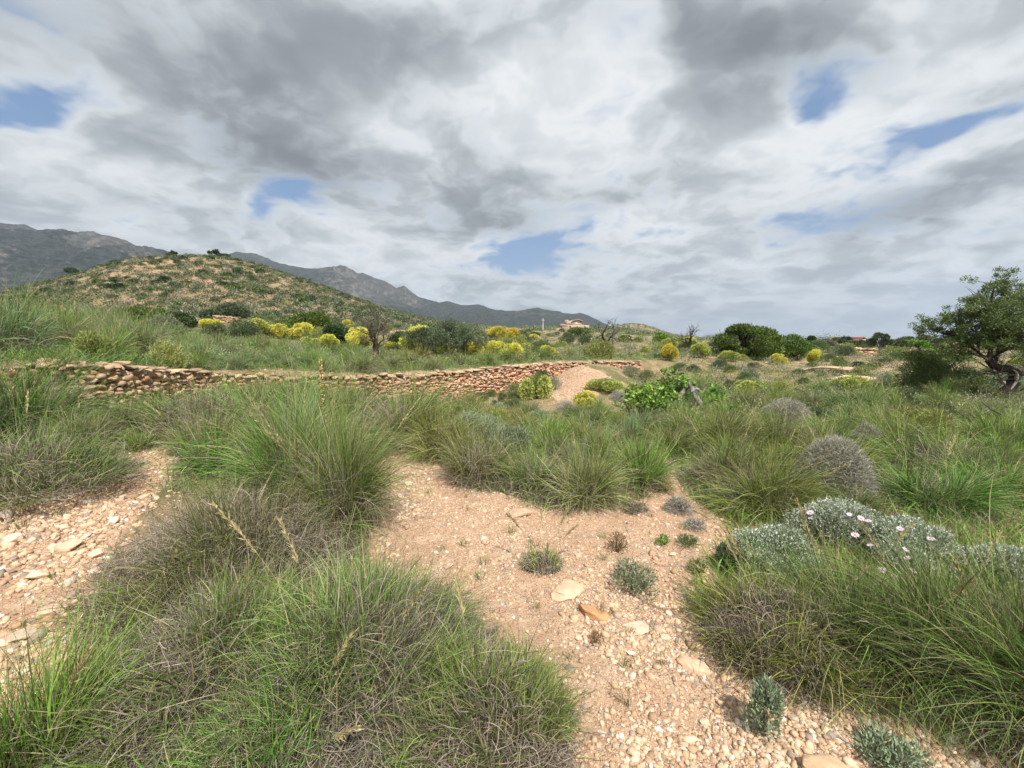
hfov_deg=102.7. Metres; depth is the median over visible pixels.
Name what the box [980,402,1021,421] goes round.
fallen branch
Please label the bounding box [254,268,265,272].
hill bush
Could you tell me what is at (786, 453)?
grass tussock
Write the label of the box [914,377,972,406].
grass tussock
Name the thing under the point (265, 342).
grass tussock
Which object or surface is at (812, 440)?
grass tussock
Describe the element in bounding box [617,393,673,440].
grass tussock
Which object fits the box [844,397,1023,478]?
grass tussock
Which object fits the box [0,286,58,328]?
grass tussock
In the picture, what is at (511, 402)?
scrub bush
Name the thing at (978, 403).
grass tussock
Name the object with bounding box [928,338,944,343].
tree
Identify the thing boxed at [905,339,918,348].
tree
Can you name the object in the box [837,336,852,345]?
olive tree
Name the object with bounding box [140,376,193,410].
grass tussock
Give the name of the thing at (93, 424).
grass tussock
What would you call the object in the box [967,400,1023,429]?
grass tussock
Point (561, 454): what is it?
grass tussock
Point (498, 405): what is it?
shrub
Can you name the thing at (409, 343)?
broom bush
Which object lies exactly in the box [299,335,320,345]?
broom bush
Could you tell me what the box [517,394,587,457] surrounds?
grass tussock
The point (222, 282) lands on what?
hill bush
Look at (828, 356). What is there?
scrub bush
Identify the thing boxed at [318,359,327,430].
flower spike
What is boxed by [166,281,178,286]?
hill bush
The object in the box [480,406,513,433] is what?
scrub bush
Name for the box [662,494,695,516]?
dead shrub
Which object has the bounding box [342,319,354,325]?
broom bush
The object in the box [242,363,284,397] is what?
grass tussock
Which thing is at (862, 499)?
grass tussock
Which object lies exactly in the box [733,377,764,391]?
broom bush
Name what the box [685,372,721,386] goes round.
grass tussock
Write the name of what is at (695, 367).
scrub bush
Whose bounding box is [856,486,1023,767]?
grass tussock
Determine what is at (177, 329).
grass tussock
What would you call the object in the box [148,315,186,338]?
grass tussock
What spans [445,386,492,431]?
grass tussock
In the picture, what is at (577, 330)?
bush
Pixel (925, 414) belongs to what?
scrub bush
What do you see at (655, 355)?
grass tussock
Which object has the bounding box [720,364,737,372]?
scrub bush
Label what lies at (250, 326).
scrub bush
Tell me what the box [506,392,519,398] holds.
scrub bush
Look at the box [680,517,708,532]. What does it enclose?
dead shrub
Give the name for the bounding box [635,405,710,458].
grass tussock
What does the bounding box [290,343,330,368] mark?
grass tussock
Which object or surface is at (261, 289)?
hill bush
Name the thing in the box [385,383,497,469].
grass tussock
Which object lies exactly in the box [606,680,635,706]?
seedling
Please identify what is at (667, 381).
leafy plant
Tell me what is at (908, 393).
scrub bush
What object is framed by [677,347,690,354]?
scrub bush
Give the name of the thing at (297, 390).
grass tussock
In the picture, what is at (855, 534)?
daisy
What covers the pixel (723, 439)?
grass tussock
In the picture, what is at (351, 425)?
grass tussock
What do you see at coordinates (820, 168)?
sky
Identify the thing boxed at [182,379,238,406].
grass tussock
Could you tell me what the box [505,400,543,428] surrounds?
grass tussock
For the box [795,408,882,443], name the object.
grass tussock
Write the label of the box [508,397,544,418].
grass tussock
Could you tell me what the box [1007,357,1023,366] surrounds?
broom bush
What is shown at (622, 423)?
grass tussock
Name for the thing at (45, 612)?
stone
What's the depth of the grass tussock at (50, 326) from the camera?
7.25 m
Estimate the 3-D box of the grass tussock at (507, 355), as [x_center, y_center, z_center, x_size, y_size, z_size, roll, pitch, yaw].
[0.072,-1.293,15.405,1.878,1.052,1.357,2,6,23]
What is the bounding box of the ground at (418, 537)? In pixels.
[0,257,1023,767]
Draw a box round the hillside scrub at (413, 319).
[0,253,488,330]
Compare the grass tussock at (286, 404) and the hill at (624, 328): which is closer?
the grass tussock at (286, 404)
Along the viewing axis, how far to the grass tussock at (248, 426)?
4.69 m
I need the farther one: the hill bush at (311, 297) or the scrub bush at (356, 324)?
the hill bush at (311, 297)
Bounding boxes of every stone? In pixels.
[1,532,23,543]
[3,626,37,642]
[26,569,49,578]
[35,602,68,618]
[53,538,83,551]
[87,548,107,558]
[443,563,453,568]
[481,539,489,544]
[575,636,582,640]
[627,747,639,755]
[641,696,649,701]
[660,634,670,639]
[700,718,708,723]
[788,714,798,721]
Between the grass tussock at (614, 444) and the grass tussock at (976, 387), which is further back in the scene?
the grass tussock at (976, 387)
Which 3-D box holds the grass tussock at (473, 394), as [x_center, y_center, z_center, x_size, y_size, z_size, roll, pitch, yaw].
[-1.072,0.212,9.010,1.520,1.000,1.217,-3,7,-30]
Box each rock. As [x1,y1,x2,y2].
[507,508,531,516]
[550,578,586,600]
[578,604,609,620]
[627,620,648,634]
[676,653,714,675]
[801,754,848,767]
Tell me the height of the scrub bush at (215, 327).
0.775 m
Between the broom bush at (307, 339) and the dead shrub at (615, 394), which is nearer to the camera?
the dead shrub at (615, 394)
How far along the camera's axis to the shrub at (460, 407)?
7.99 m
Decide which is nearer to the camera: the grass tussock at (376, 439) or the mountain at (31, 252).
the grass tussock at (376, 439)
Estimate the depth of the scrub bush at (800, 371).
18.71 m
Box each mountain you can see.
[0,223,168,290]
[221,252,607,327]
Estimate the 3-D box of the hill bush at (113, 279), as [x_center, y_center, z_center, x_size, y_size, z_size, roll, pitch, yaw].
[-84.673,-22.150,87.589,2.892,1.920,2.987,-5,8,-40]
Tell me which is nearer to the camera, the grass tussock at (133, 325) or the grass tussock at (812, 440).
the grass tussock at (812, 440)
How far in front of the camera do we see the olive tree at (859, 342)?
54.14 m
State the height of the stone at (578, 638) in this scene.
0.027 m
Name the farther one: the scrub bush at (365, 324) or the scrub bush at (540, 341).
the scrub bush at (365, 324)
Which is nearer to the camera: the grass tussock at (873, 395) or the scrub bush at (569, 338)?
the grass tussock at (873, 395)
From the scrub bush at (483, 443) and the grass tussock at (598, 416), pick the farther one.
the grass tussock at (598, 416)
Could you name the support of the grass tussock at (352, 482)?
on the ground at (418, 537)
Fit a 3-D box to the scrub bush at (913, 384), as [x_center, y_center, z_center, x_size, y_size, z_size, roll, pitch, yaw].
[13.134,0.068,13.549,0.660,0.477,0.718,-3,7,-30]
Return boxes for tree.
[63,267,79,273]
[207,249,219,254]
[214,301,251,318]
[344,309,406,358]
[397,326,436,351]
[420,313,477,351]
[463,325,488,354]
[595,316,621,358]
[673,324,701,348]
[804,335,816,340]
[824,340,836,350]
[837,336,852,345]
[846,339,867,346]
[867,332,894,349]
[894,265,1023,399]
[894,336,917,339]
[894,340,909,347]
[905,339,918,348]
[912,340,933,348]
[916,334,932,341]
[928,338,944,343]
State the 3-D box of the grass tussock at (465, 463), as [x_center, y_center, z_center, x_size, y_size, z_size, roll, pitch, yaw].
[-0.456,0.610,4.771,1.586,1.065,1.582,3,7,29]
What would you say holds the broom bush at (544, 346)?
on the ground at (418, 537)
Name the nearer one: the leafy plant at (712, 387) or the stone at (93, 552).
the stone at (93, 552)
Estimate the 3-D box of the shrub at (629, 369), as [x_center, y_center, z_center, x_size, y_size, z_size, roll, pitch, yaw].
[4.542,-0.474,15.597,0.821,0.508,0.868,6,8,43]
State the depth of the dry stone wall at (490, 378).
8.46 m
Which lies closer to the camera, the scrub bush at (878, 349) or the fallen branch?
the fallen branch
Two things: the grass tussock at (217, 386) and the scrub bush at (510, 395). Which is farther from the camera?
the scrub bush at (510, 395)
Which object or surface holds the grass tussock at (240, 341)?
on the ground at (418, 537)
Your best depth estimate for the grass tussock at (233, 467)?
4.24 m
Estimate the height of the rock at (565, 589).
0.058 m
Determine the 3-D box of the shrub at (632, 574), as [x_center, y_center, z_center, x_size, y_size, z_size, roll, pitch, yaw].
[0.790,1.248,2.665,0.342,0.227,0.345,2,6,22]
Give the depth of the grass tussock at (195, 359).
7.92 m
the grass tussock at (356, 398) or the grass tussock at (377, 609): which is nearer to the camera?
the grass tussock at (377, 609)
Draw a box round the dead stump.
[676,381,702,409]
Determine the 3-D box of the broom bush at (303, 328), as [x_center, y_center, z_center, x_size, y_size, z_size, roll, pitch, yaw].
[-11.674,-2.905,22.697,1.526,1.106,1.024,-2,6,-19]
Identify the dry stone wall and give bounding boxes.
[0,358,642,412]
[212,315,240,325]
[851,347,879,356]
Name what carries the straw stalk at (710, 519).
on the ground at (418, 537)
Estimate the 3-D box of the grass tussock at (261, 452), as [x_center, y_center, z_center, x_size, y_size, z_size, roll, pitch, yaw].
[-2.063,0.346,3.733,2.142,1.750,2.311,6,8,44]
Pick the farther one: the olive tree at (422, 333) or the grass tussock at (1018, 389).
the olive tree at (422, 333)
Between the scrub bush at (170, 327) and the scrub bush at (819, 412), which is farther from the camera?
the scrub bush at (170, 327)
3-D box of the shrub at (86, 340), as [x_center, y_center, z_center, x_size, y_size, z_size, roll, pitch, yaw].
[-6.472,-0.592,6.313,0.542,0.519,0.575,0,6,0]
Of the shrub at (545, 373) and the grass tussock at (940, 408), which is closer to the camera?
the grass tussock at (940, 408)
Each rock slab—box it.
[801,366,862,373]
[831,375,880,381]
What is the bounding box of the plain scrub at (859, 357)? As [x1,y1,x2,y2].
[71,298,1023,423]
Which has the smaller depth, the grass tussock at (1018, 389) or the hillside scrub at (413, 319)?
the grass tussock at (1018, 389)
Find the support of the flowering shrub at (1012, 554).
on the ground at (418, 537)
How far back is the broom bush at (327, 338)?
16.02 m
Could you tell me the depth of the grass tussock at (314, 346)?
16.46 m
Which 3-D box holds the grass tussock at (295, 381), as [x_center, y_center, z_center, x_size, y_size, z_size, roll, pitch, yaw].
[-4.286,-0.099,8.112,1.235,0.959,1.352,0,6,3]
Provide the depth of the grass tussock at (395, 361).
11.22 m
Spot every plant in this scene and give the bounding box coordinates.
[588,630,602,643]
[607,529,629,554]
[612,380,681,416]
[650,367,696,404]
[655,534,670,545]
[656,479,675,492]
[677,532,702,548]
[686,558,711,574]
[696,383,728,404]
[714,403,741,414]
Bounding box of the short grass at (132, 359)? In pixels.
[0,327,1023,616]
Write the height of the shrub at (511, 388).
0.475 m
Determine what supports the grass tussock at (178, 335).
on the ground at (418, 537)
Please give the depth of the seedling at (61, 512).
3.14 m
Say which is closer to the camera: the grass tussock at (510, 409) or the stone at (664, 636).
the stone at (664, 636)
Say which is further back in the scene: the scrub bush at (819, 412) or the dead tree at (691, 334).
the dead tree at (691, 334)
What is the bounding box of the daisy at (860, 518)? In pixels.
[854,515,864,559]
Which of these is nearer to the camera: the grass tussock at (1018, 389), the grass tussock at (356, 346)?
the grass tussock at (1018, 389)
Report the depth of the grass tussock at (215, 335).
15.12 m
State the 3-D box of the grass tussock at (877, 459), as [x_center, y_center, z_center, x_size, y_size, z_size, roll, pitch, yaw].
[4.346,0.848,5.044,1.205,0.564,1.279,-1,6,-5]
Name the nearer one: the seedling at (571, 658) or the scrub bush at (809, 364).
the seedling at (571, 658)
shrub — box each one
[20,444,116,490]
[70,329,116,360]
[142,338,191,368]
[446,407,504,436]
[448,404,471,417]
[488,424,532,456]
[492,402,508,411]
[504,382,520,394]
[535,368,551,382]
[551,376,561,389]
[553,399,575,413]
[607,555,659,603]
[609,389,625,401]
[623,365,642,377]
[633,369,655,382]
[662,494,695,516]
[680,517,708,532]
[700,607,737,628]
[712,541,751,575]
[726,520,833,583]
[736,363,747,370]
[740,673,786,741]
[759,397,816,424]
[784,495,888,557]
[790,434,881,500]
[818,390,885,412]
[828,356,849,366]
[847,718,935,767]
[851,421,883,448]
[863,512,976,593]
[867,357,897,367]
[952,540,1023,596]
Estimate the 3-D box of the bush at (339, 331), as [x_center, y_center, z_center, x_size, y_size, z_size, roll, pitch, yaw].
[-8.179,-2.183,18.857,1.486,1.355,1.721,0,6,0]
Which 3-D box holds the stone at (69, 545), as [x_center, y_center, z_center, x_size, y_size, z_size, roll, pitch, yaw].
[-3.027,1.101,2.803,0.139,0.078,0.108,-2,6,-17]
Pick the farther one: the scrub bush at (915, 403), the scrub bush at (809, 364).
the scrub bush at (809, 364)
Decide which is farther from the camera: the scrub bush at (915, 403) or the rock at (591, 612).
the scrub bush at (915, 403)
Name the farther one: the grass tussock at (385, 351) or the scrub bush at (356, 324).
the scrub bush at (356, 324)
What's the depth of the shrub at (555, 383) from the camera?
12.54 m
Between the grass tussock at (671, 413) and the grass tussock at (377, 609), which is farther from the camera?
the grass tussock at (671, 413)
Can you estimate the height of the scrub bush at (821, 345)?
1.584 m
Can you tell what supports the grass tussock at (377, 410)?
on the ground at (418, 537)
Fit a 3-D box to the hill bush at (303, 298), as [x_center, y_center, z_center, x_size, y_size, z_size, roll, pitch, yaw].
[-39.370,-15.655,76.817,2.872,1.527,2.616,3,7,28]
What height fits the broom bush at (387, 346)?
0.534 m
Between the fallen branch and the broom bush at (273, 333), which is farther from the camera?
the broom bush at (273, 333)
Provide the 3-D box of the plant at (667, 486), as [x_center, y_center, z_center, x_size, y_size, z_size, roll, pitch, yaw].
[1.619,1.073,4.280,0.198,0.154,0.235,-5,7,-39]
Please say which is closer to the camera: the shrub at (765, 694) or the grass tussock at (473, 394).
the shrub at (765, 694)
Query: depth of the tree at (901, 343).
53.33 m
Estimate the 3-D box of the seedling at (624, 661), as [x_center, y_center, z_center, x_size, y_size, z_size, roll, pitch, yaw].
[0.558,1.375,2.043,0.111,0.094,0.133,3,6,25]
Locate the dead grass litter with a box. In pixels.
[1,351,1023,767]
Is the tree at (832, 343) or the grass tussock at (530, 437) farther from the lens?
the tree at (832, 343)
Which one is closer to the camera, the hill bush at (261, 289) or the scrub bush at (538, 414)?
the scrub bush at (538, 414)
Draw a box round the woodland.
[703,329,986,341]
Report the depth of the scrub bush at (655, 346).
28.47 m
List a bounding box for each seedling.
[5,518,33,529]
[11,618,37,632]
[50,508,73,518]
[473,568,492,581]
[477,556,491,564]
[503,523,516,533]
[527,535,543,548]
[529,597,541,610]
[563,649,575,659]
[593,599,612,616]
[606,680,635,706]
[610,650,634,668]
[655,653,667,664]
[786,692,808,710]
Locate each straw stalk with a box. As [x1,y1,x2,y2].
[165,548,177,577]
[691,508,784,578]
[868,522,916,579]
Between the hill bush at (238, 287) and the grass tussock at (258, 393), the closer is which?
the grass tussock at (258, 393)
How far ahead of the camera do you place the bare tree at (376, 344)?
12.29 m
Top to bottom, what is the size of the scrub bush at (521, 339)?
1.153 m
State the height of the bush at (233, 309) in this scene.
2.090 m
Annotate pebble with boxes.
[943,731,960,743]
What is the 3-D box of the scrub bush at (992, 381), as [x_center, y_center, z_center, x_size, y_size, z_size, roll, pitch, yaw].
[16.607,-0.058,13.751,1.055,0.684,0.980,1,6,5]
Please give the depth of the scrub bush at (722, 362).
18.96 m
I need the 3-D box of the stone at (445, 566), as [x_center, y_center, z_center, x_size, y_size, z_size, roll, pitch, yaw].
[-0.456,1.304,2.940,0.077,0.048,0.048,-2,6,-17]
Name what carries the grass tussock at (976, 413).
on the ground at (418, 537)
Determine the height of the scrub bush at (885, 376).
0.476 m
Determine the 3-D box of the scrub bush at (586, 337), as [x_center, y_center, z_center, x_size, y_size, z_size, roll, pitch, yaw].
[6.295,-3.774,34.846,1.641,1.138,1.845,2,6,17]
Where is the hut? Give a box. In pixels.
[852,337,866,340]
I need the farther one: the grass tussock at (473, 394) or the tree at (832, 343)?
the tree at (832, 343)
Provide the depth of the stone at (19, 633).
2.12 m
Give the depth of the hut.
95.23 m
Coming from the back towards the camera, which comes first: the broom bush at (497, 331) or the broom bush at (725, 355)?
the broom bush at (497, 331)
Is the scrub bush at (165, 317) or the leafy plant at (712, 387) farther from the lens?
the scrub bush at (165, 317)
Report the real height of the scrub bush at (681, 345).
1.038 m
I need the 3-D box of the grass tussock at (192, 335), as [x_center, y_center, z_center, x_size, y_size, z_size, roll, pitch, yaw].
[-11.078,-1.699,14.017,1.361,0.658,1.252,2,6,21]
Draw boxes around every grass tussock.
[0,263,78,355]
[0,269,103,340]
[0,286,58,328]
[0,321,174,447]
[0,359,166,521]
[0,523,362,767]
[0,549,226,767]
[1,451,382,683]
[5,334,126,381]
[7,295,74,348]
[16,396,150,455]
[39,295,119,324]
[45,308,119,347]
[53,312,150,358]
[56,288,167,330]
[56,306,129,330]
[60,315,135,335]
[61,304,149,333]
[63,299,190,355]
[77,385,162,435]
[83,567,142,623]
[84,297,114,321]
[94,304,187,342]
[95,337,297,450]
[102,426,167,451]
[105,302,136,322]
[110,383,173,415]
[117,329,397,518]
[126,392,256,460]
[126,630,428,767]
[130,500,526,767]
[138,294,178,326]
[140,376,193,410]
[143,399,266,484]
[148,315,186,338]
[157,334,199,356]
[162,331,191,342]
[163,329,190,340]
[168,319,192,334]
[170,338,230,366]
[171,336,232,353]
[175,345,219,369]
[177,326,216,347]
[181,331,199,339]
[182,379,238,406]
[190,329,236,345]
[192,376,239,394]
[196,324,474,572]
[196,353,304,414]
[196,398,320,473]
[202,344,425,483]
[203,327,234,340]
[206,335,242,349]
[210,439,266,486]
[215,339,242,353]
[218,346,262,370]
[218,372,261,398]
[223,342,254,352]
[226,333,252,347]
[227,341,269,365]
[236,407,272,432]
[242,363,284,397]
[244,335,273,348]
[246,332,263,340]
[248,334,275,350]
[249,350,273,362]
[252,367,337,412]
[254,343,295,354]
[254,348,292,362]
[257,335,292,350]
[257,341,293,360]
[264,352,296,368]
[267,387,308,418]
[268,365,318,396]
[271,344,299,356]
[280,345,400,419]
[287,385,350,431]
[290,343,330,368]
[302,337,324,350]
[303,351,343,371]
[310,350,340,366]
[318,408,375,437]
[319,341,344,354]
[319,366,368,406]
[329,338,379,364]
[333,349,393,373]
[336,332,482,458]
[340,338,364,351]
[341,337,371,354]
[345,404,397,461]
[348,338,369,356]
[359,397,399,423]
[362,575,603,767]
[371,347,393,358]
[371,349,406,361]
[374,353,403,369]
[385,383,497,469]
[387,377,450,422]
[395,342,435,364]
[407,339,435,359]
[412,396,535,494]
[419,374,447,412]
[420,354,447,370]
[437,377,490,411]
[441,341,457,358]
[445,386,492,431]
[449,350,471,364]
[462,398,487,410]
[470,394,508,418]
[474,343,504,365]
[476,347,501,359]
[476,428,590,505]
[494,337,529,362]
[501,394,526,423]
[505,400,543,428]
[505,505,579,575]
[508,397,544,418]
[511,421,539,451]
[515,399,567,440]
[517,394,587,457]
[518,422,649,517]
[521,346,532,359]
[529,340,557,359]
[535,424,605,465]
[549,405,633,449]
[557,397,591,418]
[557,401,606,434]
[559,342,578,357]
[564,391,622,428]
[564,407,636,462]
[588,413,699,496]
[589,392,623,416]
[594,410,650,436]
[600,402,671,448]
[614,430,650,455]
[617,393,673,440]
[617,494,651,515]
[634,406,670,428]
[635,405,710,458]
[646,382,723,438]
[649,349,666,357]
[654,400,698,424]
[657,414,866,532]
[661,393,688,413]
[666,415,818,494]
[668,518,943,743]
[677,383,718,412]
[677,386,813,457]
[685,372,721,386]
[686,407,766,466]
[690,377,706,390]
[694,396,761,430]
[697,385,776,423]
[699,394,734,419]
[704,384,734,399]
[713,386,835,455]
[717,495,1023,767]
[722,383,770,407]
[733,385,761,397]
[748,392,773,411]
[749,371,799,394]
[751,402,787,425]
[751,421,810,475]
[755,410,796,431]
[757,363,808,404]
[766,397,919,488]
[769,489,1023,767]
[774,474,1023,767]
[779,384,807,399]
[788,406,882,444]
[789,386,837,408]
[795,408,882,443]
[796,413,842,428]
[800,385,833,403]
[801,374,842,392]
[803,405,878,432]
[812,475,913,517]
[824,392,885,420]
[832,378,903,406]
[837,428,889,461]
[841,391,991,448]
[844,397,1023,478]
[849,394,904,427]
[849,429,919,486]
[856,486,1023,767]
[858,374,925,409]
[861,435,1023,538]
[864,378,902,393]
[864,399,911,418]
[871,376,895,388]
[873,396,938,413]
[900,392,963,427]
[900,419,1023,510]
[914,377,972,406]
[918,361,968,396]
[925,377,973,390]
[931,394,970,415]
[947,395,1023,451]
[955,398,1023,423]
[958,393,1016,411]
[961,375,996,393]
[962,414,1023,460]
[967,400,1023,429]
[968,431,1023,474]
[979,388,1022,401]
[998,380,1023,391]
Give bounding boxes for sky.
[0,0,1023,340]
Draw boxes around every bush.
[21,294,39,299]
[91,279,104,283]
[104,283,131,289]
[104,306,168,325]
[108,276,121,282]
[145,312,182,329]
[156,275,171,282]
[163,311,198,328]
[164,325,192,331]
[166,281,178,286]
[173,259,182,262]
[195,269,208,273]
[196,308,219,318]
[198,318,222,328]
[200,323,229,335]
[214,280,228,284]
[226,284,244,289]
[227,318,262,335]
[228,327,252,338]
[232,269,243,274]
[242,317,271,337]
[243,314,271,324]
[250,288,266,292]
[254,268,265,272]
[262,324,281,338]
[265,315,273,321]
[271,318,287,326]
[272,323,291,337]
[281,310,334,330]
[287,322,314,338]
[298,297,308,302]
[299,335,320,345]
[306,294,320,301]
[310,326,322,337]
[319,333,339,348]
[321,322,348,343]
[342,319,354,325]
[345,327,369,346]
[350,319,368,327]
[360,322,381,335]
[384,341,397,349]
[386,330,412,350]
[398,325,427,350]
[434,343,448,355]
[454,340,484,355]
[469,433,495,453]
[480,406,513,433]
[483,340,504,354]
[485,389,497,396]
[488,326,515,339]
[497,392,506,397]
[498,342,524,356]
[502,336,524,353]
[503,398,523,411]
[505,327,523,338]
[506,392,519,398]
[514,334,531,350]
[517,371,552,400]
[521,343,531,351]
[528,408,552,426]
[529,334,539,339]
[531,338,557,351]
[537,345,557,355]
[553,340,567,346]
[558,332,574,345]
[566,326,593,337]
[572,390,596,408]
[576,334,593,344]
[581,338,615,358]
[583,377,625,391]
[617,335,632,342]
[640,346,649,351]
[650,343,663,350]
[652,332,669,342]
[658,343,679,359]
[661,334,678,346]
[667,405,689,414]
[669,362,686,370]
[676,340,695,348]
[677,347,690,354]
[685,364,701,371]
[689,342,711,357]
[710,323,785,358]
[710,359,727,368]
[717,350,740,361]
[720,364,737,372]
[723,379,735,387]
[731,354,750,361]
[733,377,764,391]
[736,366,761,379]
[737,372,752,379]
[746,362,763,368]
[769,353,787,364]
[772,381,789,388]
[779,333,815,359]
[793,368,806,373]
[795,377,809,384]
[805,361,817,366]
[806,349,825,362]
[806,406,832,419]
[811,339,831,350]
[821,353,836,361]
[823,375,872,391]
[830,344,856,355]
[832,342,861,355]
[850,360,865,366]
[850,365,871,375]
[871,405,962,443]
[874,346,910,357]
[877,345,902,353]
[877,373,892,382]
[883,352,902,360]
[887,388,917,399]
[889,382,910,390]
[902,381,921,391]
[902,397,929,407]
[923,348,956,367]
[930,401,956,415]
[952,369,989,379]
[957,375,992,388]
[985,374,1023,388]
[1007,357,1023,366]
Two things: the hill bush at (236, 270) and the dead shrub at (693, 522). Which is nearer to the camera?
the dead shrub at (693, 522)
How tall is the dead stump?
0.697 m
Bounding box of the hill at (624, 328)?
[522,323,713,340]
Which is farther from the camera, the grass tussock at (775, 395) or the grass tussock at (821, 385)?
the grass tussock at (821, 385)
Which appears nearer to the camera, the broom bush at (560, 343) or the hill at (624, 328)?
the broom bush at (560, 343)
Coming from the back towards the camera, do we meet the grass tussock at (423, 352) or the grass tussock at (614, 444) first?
the grass tussock at (423, 352)
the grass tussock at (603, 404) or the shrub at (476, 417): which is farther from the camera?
the grass tussock at (603, 404)
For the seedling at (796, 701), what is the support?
on the ground at (418, 537)
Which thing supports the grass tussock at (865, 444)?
on the ground at (418, 537)
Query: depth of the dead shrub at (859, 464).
4.17 m
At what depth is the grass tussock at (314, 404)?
4.62 m
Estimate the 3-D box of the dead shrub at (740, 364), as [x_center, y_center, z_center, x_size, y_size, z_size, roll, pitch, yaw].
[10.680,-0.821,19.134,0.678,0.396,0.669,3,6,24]
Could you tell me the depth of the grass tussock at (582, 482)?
3.94 m
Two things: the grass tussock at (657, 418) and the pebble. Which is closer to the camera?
the pebble
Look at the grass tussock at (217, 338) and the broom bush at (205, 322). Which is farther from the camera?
the broom bush at (205, 322)
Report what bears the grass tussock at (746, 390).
on the ground at (418, 537)
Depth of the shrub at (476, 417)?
6.47 m
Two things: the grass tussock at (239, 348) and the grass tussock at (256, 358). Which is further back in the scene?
the grass tussock at (239, 348)
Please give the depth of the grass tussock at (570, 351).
19.40 m
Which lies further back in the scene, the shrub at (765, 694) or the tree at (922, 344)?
the tree at (922, 344)
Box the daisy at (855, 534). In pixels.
[850,532,858,569]
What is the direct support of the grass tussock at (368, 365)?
on the ground at (418, 537)
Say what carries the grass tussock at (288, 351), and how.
on the ground at (418, 537)
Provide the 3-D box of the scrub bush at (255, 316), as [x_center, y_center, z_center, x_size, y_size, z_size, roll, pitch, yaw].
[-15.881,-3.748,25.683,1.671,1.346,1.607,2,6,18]
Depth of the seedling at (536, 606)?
2.48 m
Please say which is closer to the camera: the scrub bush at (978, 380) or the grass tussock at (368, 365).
the grass tussock at (368, 365)
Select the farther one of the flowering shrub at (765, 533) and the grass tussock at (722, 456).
the grass tussock at (722, 456)
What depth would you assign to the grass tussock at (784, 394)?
10.87 m
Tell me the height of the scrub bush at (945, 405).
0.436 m
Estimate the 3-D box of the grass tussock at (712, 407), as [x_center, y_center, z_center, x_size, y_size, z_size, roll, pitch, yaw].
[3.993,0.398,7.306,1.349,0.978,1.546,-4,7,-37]
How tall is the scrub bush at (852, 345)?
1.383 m
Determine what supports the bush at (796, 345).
on the ground at (418, 537)
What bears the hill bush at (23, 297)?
on the ground at (418, 537)
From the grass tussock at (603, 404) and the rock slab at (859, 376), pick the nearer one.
the grass tussock at (603, 404)
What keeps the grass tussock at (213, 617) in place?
on the ground at (418, 537)
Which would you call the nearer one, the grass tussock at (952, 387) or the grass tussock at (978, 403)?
the grass tussock at (978, 403)
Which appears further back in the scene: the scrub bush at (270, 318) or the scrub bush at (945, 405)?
the scrub bush at (270, 318)
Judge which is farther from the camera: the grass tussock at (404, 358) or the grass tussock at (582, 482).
the grass tussock at (404, 358)
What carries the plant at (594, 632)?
on the ground at (418, 537)
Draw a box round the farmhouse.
[555,319,588,330]
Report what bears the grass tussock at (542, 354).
on the ground at (418, 537)
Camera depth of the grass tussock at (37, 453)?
3.40 m
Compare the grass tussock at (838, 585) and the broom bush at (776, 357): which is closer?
the grass tussock at (838, 585)
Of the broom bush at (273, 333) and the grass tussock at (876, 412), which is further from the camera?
the broom bush at (273, 333)
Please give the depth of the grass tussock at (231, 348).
11.35 m
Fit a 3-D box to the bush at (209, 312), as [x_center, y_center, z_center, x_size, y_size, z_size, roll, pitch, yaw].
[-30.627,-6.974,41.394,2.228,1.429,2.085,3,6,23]
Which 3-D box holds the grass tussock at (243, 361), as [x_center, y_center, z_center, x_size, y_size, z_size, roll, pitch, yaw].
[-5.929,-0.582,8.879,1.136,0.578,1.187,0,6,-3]
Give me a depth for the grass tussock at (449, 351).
16.26 m
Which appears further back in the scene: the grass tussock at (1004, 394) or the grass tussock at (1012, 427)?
the grass tussock at (1004, 394)
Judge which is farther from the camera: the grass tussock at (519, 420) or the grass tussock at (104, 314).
the grass tussock at (104, 314)
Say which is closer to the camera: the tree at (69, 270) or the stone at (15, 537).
the stone at (15, 537)
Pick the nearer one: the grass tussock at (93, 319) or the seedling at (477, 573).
the seedling at (477, 573)
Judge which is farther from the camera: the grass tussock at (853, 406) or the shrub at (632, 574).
the grass tussock at (853, 406)
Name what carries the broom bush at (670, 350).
on the ground at (418, 537)
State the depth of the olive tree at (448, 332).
16.54 m
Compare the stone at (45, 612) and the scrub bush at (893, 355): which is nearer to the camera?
the stone at (45, 612)
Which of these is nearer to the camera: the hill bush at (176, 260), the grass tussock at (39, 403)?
the grass tussock at (39, 403)
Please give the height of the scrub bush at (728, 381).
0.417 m
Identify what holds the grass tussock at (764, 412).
on the ground at (418, 537)
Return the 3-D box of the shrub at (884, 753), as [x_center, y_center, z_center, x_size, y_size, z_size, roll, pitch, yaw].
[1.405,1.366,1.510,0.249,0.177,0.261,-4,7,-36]
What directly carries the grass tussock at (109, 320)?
on the ground at (418, 537)
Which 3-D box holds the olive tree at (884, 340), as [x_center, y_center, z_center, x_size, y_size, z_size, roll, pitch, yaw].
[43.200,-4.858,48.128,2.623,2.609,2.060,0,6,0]
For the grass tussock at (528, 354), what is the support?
on the ground at (418, 537)

